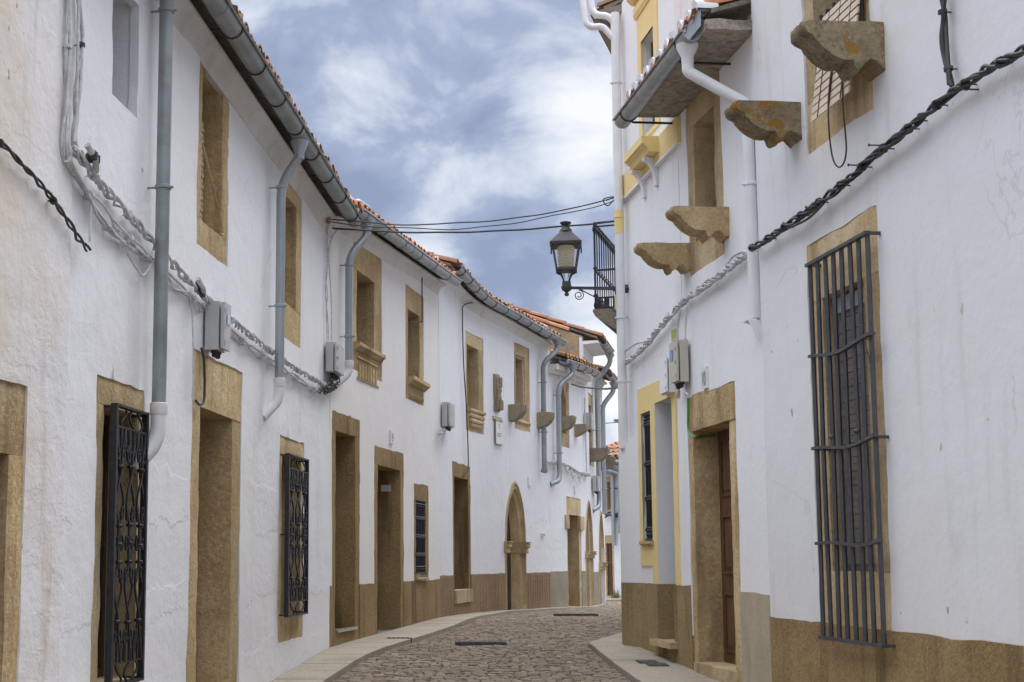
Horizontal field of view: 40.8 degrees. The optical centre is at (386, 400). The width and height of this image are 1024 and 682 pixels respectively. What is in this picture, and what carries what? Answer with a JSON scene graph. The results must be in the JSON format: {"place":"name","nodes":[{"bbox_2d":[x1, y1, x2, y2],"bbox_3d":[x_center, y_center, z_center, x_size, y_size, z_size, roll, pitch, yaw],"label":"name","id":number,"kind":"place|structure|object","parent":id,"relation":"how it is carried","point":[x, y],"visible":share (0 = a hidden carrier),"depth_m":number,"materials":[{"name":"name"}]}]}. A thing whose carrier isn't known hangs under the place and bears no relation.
{"place":"outdoors","nodes":[
{"label":"outdoors","id":0,"kind":"place"},
{"bbox_2d":[231,0,618,444],"label":"sky","id":1,"kind":"structure","parent":0,"point":[426,111],"materials":[{"name":"blue"}]},
{"bbox_2d":[270,603,605,681],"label":"pavement","id":2,"kind":"structure","parent":0,"point":[330,664],"depth_m":15.21,"materials":[{"name":"grey concrete"}]},
{"bbox_2d":[387,637,411,642],"bbox_3d":[0.148,2.849,16.196,0.300,0.085,0.080,0,-7,0],"label":"drain cover","id":3,"kind":"object","parent":2,"relation":"on","point":[400,638],"visible":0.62,"depth_m":16.16,"materials":[{"name":"metal"}]},
{"bbox_2d":[331,601,632,681],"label":"road","id":4,"kind":"structure","parent":0,"point":[544,646],"depth_m":14.61,"materials":[{"name":"grey stone"}]},
{"bbox_2d":[455,641,506,645],"bbox_3d":[1.075,2.795,15.635,0.580,0.086,0.200,0,-7,0],"label":"drain cover","id":5,"kind":"object","parent":4,"relation":"on","point":[468,643],"visible":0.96,"depth_m":15.54,"materials":[{"name":"metal"}]},
{"bbox_2d":[553,613,597,615],"bbox_3d":[2.990,3.412,21.615,0.680,0.085,0.240,0,-7,0],"label":"drain cover","id":6,"kind":"object","parent":4,"relation":"on","point":[574,614],"visible":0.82,"depth_m":21.50,"materials":[{"name":"metal"}]},
{"bbox_2d":[606,598,620,600],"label":"pavement","id":7,"kind":"structure","parent":0,"point":[613,599],"depth_m":37.11,"materials":[{"name":"stone"}]},
{"bbox_2d":[609,588,620,597],"bbox_3d":[6.509,5.436,38.573,0.469,0.338,0.196,0,-7,0],"label":"grass tuft","id":8,"kind":"object","parent":7,"relation":"on","point":[616,595],"visible":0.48,"depth_m":38.55,"materials":[{"name":"green plant"}]},
{"bbox_2d":[588,632,720,681],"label":"pavement","id":9,"kind":"structure","parent":0,"point":[614,652],"depth_m":13.51,"materials":[{"name":"grey concrete"}]},
{"bbox_2d":[635,660,657,663],"bbox_3d":[2.613,2.647,13.693,0.200,0.089,0.240,0,-7,0],"label":"drain cover","id":10,"kind":"object","parent":9,"relation":"on","point":[643,661],"visible":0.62,"depth_m":13.66,"materials":[{"name":"metal"}]},
{"bbox_2d":[645,662,668,665],"bbox_3d":[2.666,2.632,13.468,0.200,0.088,0.220,0,-7,0],"label":"drain cover","id":11,"kind":"object","parent":9,"relation":"on","point":[655,664],"visible":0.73,"depth_m":13.42,"materials":[{"name":"metal"}]},
{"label":"ground","id":12,"kind":"structure","parent":0,"visible":0},
{"bbox_2d":[0,0,75,681],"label":"town house","id":13,"kind":"structure","parent":12,"relation":"on","point":[35,243],"depth_m":7.22,"materials":[{"name":"paint"}]},
{"bbox_2d":[0,380,24,681],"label":"stone doorway","id":14,"kind":"structure","parent":13,"relation":"in","point":[12,395],"depth_m":6.93,"materials":[{"name":"stone"}]},
{"bbox_2d":[0,138,91,251],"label":"wall cable","id":15,"kind":"object","parent":13,"relation":"attached to","point":[52,200],"depth_m":7.37,"materials":[{"name":"black rubber"}]},
{"bbox_2d":[59,0,362,681],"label":"town house","id":16,"kind":"structure","parent":12,"relation":"on","point":[195,542],"depth_m":10.14,"materials":[{"name":"white paint"}]},
{"bbox_2d":[70,0,84,158],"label":"wall cable","id":17,"kind":"object","parent":16,"relation":"attached to","point":[80,47],"depth_m":7.81,"materials":[{"name":"white plastic"}]},
{"bbox_2d":[60,0,151,260],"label":"wall cable","id":18,"kind":"object","parent":16,"relation":"attached to","point":[67,159],"depth_m":7.71,"materials":[{"name":"white plastic"}]},
{"bbox_2d":[90,375,149,681],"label":"stone window","id":19,"kind":"structure","parent":16,"relation":"in","point":[122,424],"depth_m":8.54,"materials":[{"name":"stone"}]},
{"bbox_2d":[68,161,321,397],"bbox_3d":[-1.273,-0.436,11.098,0.086,1.088,7.061,-1,-7,9],"label":"wall cable","id":20,"kind":"object","parent":16,"relation":"attached to","point":[130,239],"depth_m":9.54,"materials":[{"name":"white plastic"}]},
{"bbox_2d":[70,144,328,386],"bbox_3d":[-1.230,-0.778,11.332,0.110,0.511,7.400,-1,-7,9],"label":"wall cable","id":21,"kind":"object","parent":16,"relation":"attached to","point":[101,184],"depth_m":9.03,"materials":[{"name":"grey plastic"}]},
{"bbox_2d":[84,143,99,172],"bbox_3d":[-1.712,-1.410,7.935,0.081,0.142,0.184,0,-7,0],"label":"cable splice","id":22,"kind":"object","parent":21,"relation":"attached to","point":[92,155],"visible":0.99,"depth_m":7.91,"materials":[{"name":"white plastic"}]},
{"bbox_2d":[195,277,205,298],"bbox_3d":[-1.382,-0.834,10.085,0.090,0.145,0.184,0,-7,0],"label":"cable splice","id":23,"kind":"object","parent":21,"relation":"attached to","point":[200,285],"visible":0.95,"depth_m":10.07,"materials":[{"name":"white plastic"}]},
{"bbox_2d":[195,347,205,405],"bbox_3d":[-1.394,-0.182,10.225,0.019,0.449,0.238,-1,-7,9],"label":"wall cable","id":24,"kind":"object","parent":16,"relation":"attached to","point":[204,381],"depth_m":10.31,"materials":[{"name":"black plastic"}]},
{"bbox_2d":[197,63,228,265],"bbox_3d":[-1.524,-1.937,10.826,0.397,1.875,1.124,-1,-7,9],"label":"stone window","id":25,"kind":"structure","parent":16,"relation":"in","point":[213,152],"depth_m":11.06,"materials":[{"name":"stone"}]},
{"bbox_2d":[185,349,241,681],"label":"stone doorway","id":26,"kind":"structure","parent":16,"relation":"in","point":[212,638],"depth_m":11.13,"materials":[{"name":"stone"}]},
{"bbox_2d":[205,301,230,358],"bbox_3d":[-1.289,-0.540,10.463,0.163,0.423,0.194,-1,-7,9],"label":"utility box","id":27,"kind":"object","parent":16,"relation":"attached to","point":[217,328],"visible":1,"depth_m":10.38,"materials":[{"name":"grey plastic"}]},
{"bbox_2d":[284,183,300,347],"bbox_3d":[-1.113,-1.405,13.579,0.357,1.926,1.087,-1,-7,9],"label":"stone window","id":28,"kind":"structure","parent":16,"relation":"in","point":[293,201],"depth_m":13.77,"materials":[{"name":"stone"}]},
{"bbox_2d":[277,435,308,642],"bbox_3d":[-1.053,1.347,13.322,0.437,2.211,1.363,-1,-7,9],"label":"stone window","id":29,"kind":"structure","parent":16,"relation":"in","point":[293,488],"depth_m":13.28,"materials":[{"name":"stone"}]},
{"bbox_2d":[317,377,340,394],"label":"wall cable","id":30,"kind":"object","parent":16,"relation":"attached to","point":[326,389],"depth_m":14.98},
{"bbox_2d":[325,224,337,340],"bbox_3d":[-0.594,-1.345,15.481,0.039,1.447,0.782,-1,-7,12],"label":"wall cable","id":31,"kind":"object","parent":16,"relation":"attached to","point":[326,270],"depth_m":15.16,"materials":[{"name":"white plastic"}]},
{"bbox_2d":[326,342,343,379],"bbox_3d":[-0.576,-0.438,15.229,0.134,0.380,0.468,-1,-7,8],"label":"utility box","id":32,"kind":"object","parent":16,"relation":"attached to","point":[335,359],"visible":0.99,"depth_m":15.03,"materials":[{"name":"grey plastic"}]},
{"bbox_2d":[332,220,613,233],"bbox_3d":[1.073,-2.036,15.741,3.462,0.314,0.022,2,-7,-13],"label":"overhead wire","id":33,"kind":"object","parent":16,"relation":"attached to","point":[470,231],"visible":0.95,"depth_m":15.69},
{"bbox_3d":[-0.692,-1.999,15.114,0.154,0.080,0.068,0,-7,0],"label":"wire insulator","id":34,"kind":"object","parent":16,"relation":"attached to","visible":0},
{"bbox_2d":[330,201,613,229],"bbox_3d":[1.065,-2.176,15.658,3.527,0.559,0.012,2,-7,-16],"label":"overhead wire","id":35,"kind":"object","parent":34,"relation":"attached to","point":[471,227],"visible":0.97,"depth_m":15.59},
{"bbox_2d":[331,197,613,225],"bbox_3d":[1.055,-2.212,15.647,3.555,0.555,0.016,2,-7,-16],"label":"overhead wire","id":36,"kind":"object","parent":34,"relation":"attached to","point":[469,221],"visible":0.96,"depth_m":15.59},
{"bbox_2d":[329,195,462,647],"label":"town house","id":37,"kind":"structure","parent":12,"relation":"on","point":[384,537],"depth_m":17.76,"materials":[{"name":"paint"}]},
{"bbox_2d":[332,410,359,645],"bbox_3d":[-0.666,1.557,15.838,0.470,3.011,1.372,-2,-7,15],"label":"stone doorway","id":38,"kind":"structure","parent":37,"relation":"in","point":[345,429],"depth_m":16.17,"materials":[{"name":"brown stone"}]},
{"bbox_2d":[353,242,385,387],"bbox_3d":[-0.393,-1.126,17.040,0.448,1.907,1.563,-2,-7,15],"label":"stone window","id":39,"kind":"structure","parent":37,"relation":"in","point":[368,357],"depth_m":17.31,"materials":[{"name":"stone"}]},
{"bbox_2d":[374,446,403,633],"bbox_3d":[-0.155,1.905,17.729,0.476,2.759,1.742,-2,-7,15],"label":"stone doorway","id":40,"kind":"structure","parent":37,"relation":"in","point":[388,464],"depth_m":18.25,"materials":[{"name":"brown stone"}]},
{"bbox_2d":[389,430,393,443],"bbox_3d":[0.060,0.478,17.890,0.039,0.173,0.144,-2,-7,14],"label":"number plate","id":41,"kind":"object","parent":37,"relation":"attached to","point":[391,436],"visible":1,"depth_m":17.84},
{"bbox_2d":[409,277,422,322],"bbox_3d":[0.428,-1.499,19.452,0.017,0.919,0.871,-2,-7,15],"label":"wall cable","id":42,"kind":"object","parent":37,"relation":"attached to","point":[421,321],"depth_m":19.75,"materials":[{"name":"metal"}]},
{"bbox_2d":[405,284,429,405],"bbox_3d":[0.263,-0.770,19.400,0.456,1.849,1.314,-2,-7,15],"label":"stone window","id":43,"kind":"structure","parent":37,"relation":"in","point":[415,385],"depth_m":19.64,"materials":[{"name":"stone"}]},
{"bbox_2d":[414,483,428,580],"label":"stone window","id":44,"kind":"structure","parent":37,"relation":"in","point":[421,503],"depth_m":19.43,"materials":[{"name":"black metal"}]},
{"bbox_2d":[438,427,446,435],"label":"wall cable","id":45,"kind":"object","parent":37,"relation":"attached to","point":[440,432],"depth_m":20.52,"materials":[{"name":"grey plastic"}]},
{"bbox_2d":[429,251,566,616],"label":"town house","id":46,"kind":"structure","parent":12,"relation":"on","point":[494,525],"depth_m":23.89,"materials":[{"name":"paint"}]},
{"bbox_2d":[442,402,454,430],"bbox_3d":[0.953,0.248,21.000,0.135,0.419,0.415,-2,-7,14],"label":"utility box","id":47,"kind":"object","parent":46,"relation":"attached to","point":[448,416],"visible":1,"depth_m":20.82,"materials":[{"name":"white plastic"}]},
{"bbox_2d":[452,461,472,603],"bbox_3d":[1.049,2.146,22.168,0.449,2.461,1.573,-2,-7,16],"label":"stone doorway","id":48,"kind":"structure","parent":46,"relation":"in","point":[463,593],"depth_m":22.60,"materials":[{"name":"brown stone"}]},
{"bbox_2d":[462,302,472,476],"bbox_3d":[1.395,-0.234,22.834,0.034,3.081,1.086,-2,-7,18],"label":"wall cable","id":49,"kind":"object","parent":46,"relation":"attached to","point":[465,388],"depth_m":22.51,"materials":[{"name":"metal"}]},
{"bbox_2d":[465,331,485,433],"bbox_3d":[1.348,-0.290,23.323,0.430,1.926,1.338,-3,-7,21],"label":"stone window","id":50,"kind":"structure","parent":46,"relation":"in","point":[473,344],"depth_m":23.58,"materials":[{"name":"stone"}]},
{"bbox_2d":[492,374,503,420],"bbox_3d":[1.978,-0.069,24.246,0.147,0.815,0.408,-3,-8,28],"label":"stone relief","id":51,"kind":"object","parent":46,"relation":"attached to","point":[498,404],"visible":1,"depth_m":24.16,"materials":[{"name":"grey stone"}]},
{"bbox_2d":[495,419,502,444],"bbox_3d":[1.986,0.561,24.217,0.025,0.440,0.344,-3,-7,26],"label":"information sign","id":52,"kind":"object","parent":46,"relation":"attached to","point":[498,434],"visible":1,"depth_m":24.19,"materials":[{"name":"white plastic"}]},
{"bbox_2d":[504,482,530,609],"bbox_3d":[2.253,2.629,24.884,0.381,2.402,1.319,-3,-7,23],"label":"arched doorway","id":53,"kind":"structure","parent":46,"relation":"in","point":[516,547],"depth_m":25.23,"materials":[{"name":"stone"}]},
{"bbox_2d":[514,342,530,431],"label":"stone window","id":54,"kind":"structure","parent":46,"relation":"in","point":[521,353],"depth_m":25.75,"materials":[{"name":"stone"}]},
{"bbox_2d":[528,477,531,485],"bbox_3d":[2.684,1.522,25.728,0.034,0.164,0.164,-3,-7,24],"label":"number plate","id":55,"kind":"object","parent":46,"relation":"attached to","point":[529,482],"visible":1,"depth_m":25.69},
{"bbox_2d":[501,300,614,605],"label":"town house","id":56,"kind":"structure","parent":12,"relation":"on","point":[585,344],"depth_m":30.53,"materials":[{"name":"paint"}]},
{"bbox_2d":[586,413,593,432],"bbox_3d":[4.448,0.483,29.922,0.164,0.407,0.448,-2,-7,16],"label":"utility box","id":57,"kind":"object","parent":56,"relation":"attached to","point":[590,419],"visible":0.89,"depth_m":29.72,"materials":[{"name":"white plastic"}]},
{"bbox_2d":[588,393,592,466],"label":"stone window","id":58,"kind":"structure","parent":56,"relation":"in","point":[589,396],"depth_m":31.18,"materials":[{"name":"stone"}]},
{"bbox_2d":[585,500,596,605],"bbox_3d":[4.295,3.345,30.064,0.513,2.402,1.482,-2,-7,15],"label":"arched doorway","id":59,"kind":"structure","parent":56,"relation":"in","point":[590,554],"depth_m":30.52,"materials":[{"name":"stone"}]},
{"bbox_2d":[592,476,600,493],"bbox_3d":[4.755,1.909,30.948,0.144,0.393,0.443,-2,-7,14],"label":"utility box","id":60,"kind":"object","parent":56,"relation":"attached to","point":[596,485],"visible":1,"depth_m":30.75,"materials":[{"name":"white plastic"}]},
{"bbox_2d":[548,348,601,606],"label":"town house","id":61,"kind":"structure","parent":12,"relation":"on","point":[568,428],"depth_m":27.90,"materials":[{"name":"paint"}]},
{"bbox_2d":[561,383,568,447],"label":"stone window","id":62,"kind":"structure","parent":61,"relation":"in","point":[564,391],"depth_m":28.23,"materials":[{"name":"stone"}]},
{"bbox_2d":[547,460,590,481],"bbox_3d":[3.806,1.481,28.208,0.165,0.350,3.640,-3,-7,21],"label":"wall cable","id":63,"kind":"object","parent":61,"relation":"attached to","point":[574,470],"depth_m":28.11,"materials":[{"name":"grey plastic"}]},
{"bbox_2d":[565,496,584,606],"bbox_3d":[3.722,3.165,28.448,0.499,2.525,1.680,-3,-7,21],"label":"stone doorway","id":64,"kind":"structure","parent":61,"relation":"in","point":[574,523],"depth_m":28.76,"materials":[{"name":"stone"}]},
{"bbox_2d":[584,398,586,471],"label":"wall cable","id":65,"kind":"object","parent":61,"relation":"attached to","point":[585,433],"depth_m":29.60,"materials":[{"name":"grey plastic"}]},
{"bbox_2d":[593,364,617,605],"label":"town house","id":66,"kind":"structure","parent":12,"relation":"on","point":[607,463],"depth_m":32.32,"materials":[{"name":"paint"}]},
{"bbox_2d":[599,510,607,604],"bbox_3d":[4.903,3.679,32.235,0.513,2.288,1.168,-2,-7,16],"label":"arched doorway","id":67,"kind":"structure","parent":66,"relation":"in","point":[602,565],"depth_m":32.54,"materials":[{"name":"stone"}]},
{"bbox_2d":[604,445,620,597],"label":"town house","id":68,"kind":"structure","parent":12,"relation":"on","point":[612,551],"depth_m":38.89,"materials":[{"name":"paint"}]},
{"bbox_2d":[606,477,610,511],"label":"stone window","id":69,"kind":"structure","parent":68,"relation":"in","point":[608,479],"depth_m":39.27,"materials":[{"name":"stone"}]},
{"bbox_2d":[605,535,614,597],"bbox_3d":[6.444,4.732,39.014,0.200,2.014,0.606,5,-8,-35],"label":"stone doorway","id":70,"kind":"structure","parent":68,"relation":"in","point":[609,548],"depth_m":39.02,"materials":[{"name":"stone"}]},
{"bbox_2d":[604,511,617,517],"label":"wall cable","id":71,"kind":"object","parent":68,"relation":"attached to","point":[609,512],"depth_m":39.00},
{"bbox_2d":[606,417,618,460],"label":"town house","id":72,"kind":"structure","parent":12,"relation":"on","point":[614,444],"depth_m":42.68,"materials":[{"name":"ceramic"}]},
{"bbox_2d":[580,0,694,669],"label":"town house","id":73,"kind":"structure","parent":12,"relation":"on","point":[656,605],"depth_m":14.95,"materials":[{"name":"white paint"}]},
{"bbox_2d":[550,221,628,312],"bbox_3d":[2.329,-1.519,15.700,0.903,1.135,0.376,-1,-7,7],"label":"street lamp","id":74,"kind":"object","parent":73,"relation":"attached to","point":[565,241],"visible":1,"depth_m":15.68,"materials":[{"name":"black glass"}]},
{"bbox_2d":[571,384,617,389],"bbox_3d":[3.339,-0.253,22.278,0.032,1.638,12.289,-1,-7,5],"label":"overhead wire","id":75,"kind":"object","parent":73,"relation":"attached to","point":[616,387],"visible":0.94,"depth_m":20.79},
{"bbox_2d":[624,0,660,198],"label":"upper window","id":76,"kind":"structure","parent":73,"relation":"in","point":[645,12],"depth_m":14.93,"materials":[{"name":"yellow paint"}]},
{"bbox_2d":[659,355,674,394],"bbox_3d":[2.859,-0.263,13.961,0.094,0.384,0.295,0,-7,-3],"label":"utility box","id":77,"kind":"object","parent":73,"relation":"attached to","point":[666,387],"visible":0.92,"depth_m":13.88,"materials":[{"name":"white paint"}]},
{"bbox_2d":[671,328,676,341],"bbox_3d":[2.909,-0.607,13.829,0.005,0.232,0.169,1,-7,-4],"label":"flyer","id":78,"kind":"object","parent":73,"relation":"attached to","point":[673,335],"visible":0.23,"depth_m":13.84,"materials":[{"name":"paper"}]},
{"bbox_2d":[612,0,771,681],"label":"town house","id":79,"kind":"structure","parent":12,"relation":"on","point":[696,76],"depth_m":12.35,"materials":[{"name":"paint"}]},
{"bbox_2d":[669,340,688,388],"bbox_3d":[2.866,-0.355,13.431,0.127,0.462,0.264,1,-7,-4],"label":"utility box","id":80,"kind":"object","parent":79,"relation":"attached to","point":[678,364],"visible":1,"depth_m":13.32,"materials":[{"name":"beige plastic"}]},
{"bbox_2d":[676,384,688,398],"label":"wall cable","id":81,"kind":"object","parent":79,"relation":"attached to","point":[678,394],"depth_m":13.53,"materials":[{"name":"white plastic"}]},
{"bbox_2d":[624,249,746,364],"bbox_3d":[2.908,-0.809,13.568,0.127,0.524,4.344,1,-7,-4],"label":"wall cable","id":82,"kind":"object","parent":79,"relation":"attached to","point":[708,283],"depth_m":13.31,"materials":[{"name":"white plastic"}]},
{"bbox_2d":[687,398,714,438],"bbox_3d":[3.054,0.171,13.197,0.267,0.419,0.225,0,-7,0],"label":"conduit","id":83,"kind":"object","parent":79,"relation":"attached to","point":[688,424],"visible":1,"depth_m":13.27,"materials":[{"name":"green plastic"}]},
{"bbox_2d":[701,366,708,389],"bbox_3d":[2.992,-0.214,12.829,0.040,0.205,0.145,1,-7,-5],"label":"number plate","id":84,"kind":"object","parent":79,"relation":"attached to","point":[705,376],"visible":1,"depth_m":12.78,"materials":[{"name":"white ceramic"}]},
{"bbox_2d":[686,73,724,275],"bbox_3d":[3.204,-2.147,12.982,0.386,2.033,1.321,1,-7,-4],"label":"stone window","id":85,"kind":"structure","parent":79,"relation":"in","point":[703,119],"depth_m":13.28,"materials":[{"name":"stone"}]},
{"bbox_2d":[689,381,741,681],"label":"stone doorway","id":86,"kind":"structure","parent":79,"relation":"in","point":[714,502],"depth_m":13.06,"materials":[{"name":"stone"}]},
{"bbox_2d":[724,0,1023,681],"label":"town house","id":87,"kind":"structure","parent":12,"relation":"on","point":[892,294],"depth_m":8.89,"materials":[{"name":"paint"}]},
{"bbox_2d":[803,0,872,167],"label":"stone window","id":88,"kind":"structure","parent":87,"relation":"in","point":[833,103],"depth_m":9.72,"materials":[{"name":"stone"}]},
{"bbox_2d":[804,205,895,647],"bbox_3d":[3.386,0.224,9.632,0.583,3.226,1.488,0,-7,0],"label":"stone window","id":89,"kind":"structure","parent":87,"relation":"in","point":[850,436],"depth_m":9.48,"materials":[{"name":"stone"}]},
{"bbox_2d":[748,44,1023,251],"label":"wall cable","id":90,"kind":"object","parent":87,"relation":"attached to","point":[918,120],"depth_m":8.74,"materials":[{"name":"black rubber"}]},
{"bbox_2d":[938,0,956,86],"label":"wall cable","id":91,"kind":"object","parent":87,"relation":"attached to","point":[948,68],"depth_m":8.11,"materials":[{"name":"grey rubber"}]}
]}

